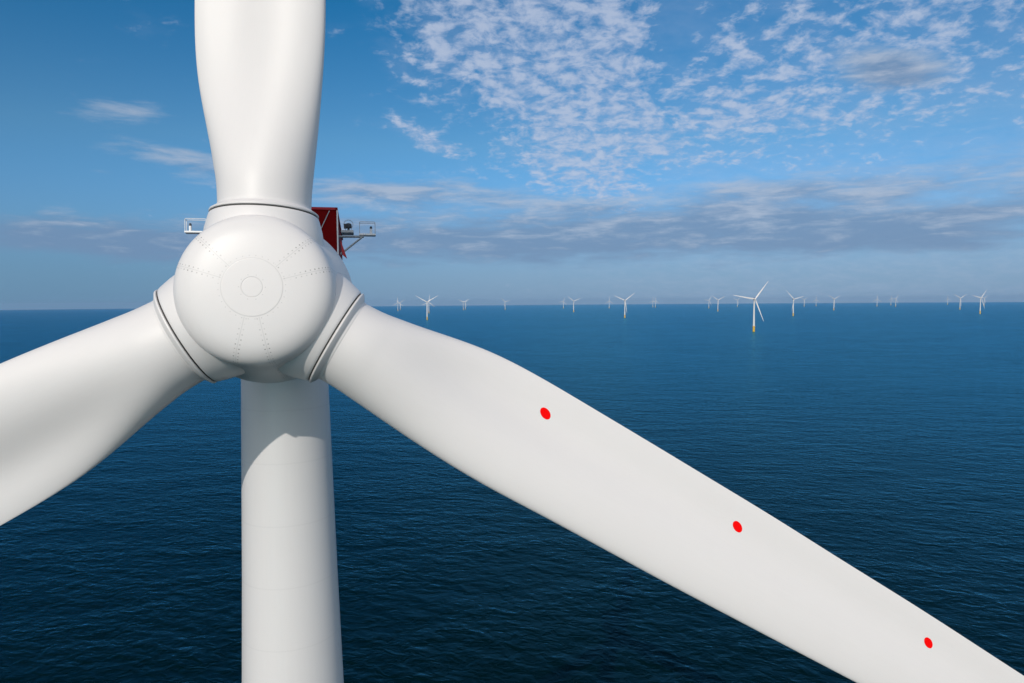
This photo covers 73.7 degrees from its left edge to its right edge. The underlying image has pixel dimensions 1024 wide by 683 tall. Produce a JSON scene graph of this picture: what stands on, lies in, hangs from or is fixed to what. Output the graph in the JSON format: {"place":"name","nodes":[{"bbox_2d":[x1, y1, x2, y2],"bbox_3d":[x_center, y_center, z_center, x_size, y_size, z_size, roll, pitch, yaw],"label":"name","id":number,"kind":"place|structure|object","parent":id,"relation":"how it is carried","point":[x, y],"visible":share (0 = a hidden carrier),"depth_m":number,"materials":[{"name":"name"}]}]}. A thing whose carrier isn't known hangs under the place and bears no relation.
{"place":"outdoors","nodes":[
{"label":"outdoors","id":0,"kind":"place"},
{"bbox_2d":[0,302,1023,682],"bbox_3d":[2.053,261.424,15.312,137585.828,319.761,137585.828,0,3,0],"label":"water","id":1,"kind":"structure","parent":0,"point":[882,444],"depth_m":331.86,"materials":[{"name":"blue liquid"}]},
{"bbox_2d":[0,0,1023,682],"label":"wind turbine","id":2,"kind":"object","parent":1,"relation":"in","point":[260,296],"visible":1,"depth_m":24.76,"materials":[{"name":"white paint"}]},
{"bbox_2d":[616,294,632,317],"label":"wind turbine","id":3,"kind":"object","parent":1,"relation":"in","point":[624,304],"visible":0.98,"depth_m":4099.10,"materials":[{"name":"paint"}]},
{"bbox_2d":[734,282,767,331],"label":"wind turbine","id":4,"kind":"object","parent":1,"relation":"in","point":[754,326],"visible":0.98,"depth_m":2181.28,"materials":[{"name":"white paint"}]},
{"bbox_2d":[976,291,985,313],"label":"wind turbine","id":5,"kind":"object","parent":1,"relation":"in","point":[980,303],"visible":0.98,"depth_m":4459.82,"materials":[{"name":"paint"}]},
{"bbox_2d":[0,0,1023,309],"label":"sky","id":6,"kind":"structure","parent":0,"point":[518,152],"materials":[{"name":"blue"}]}
]}

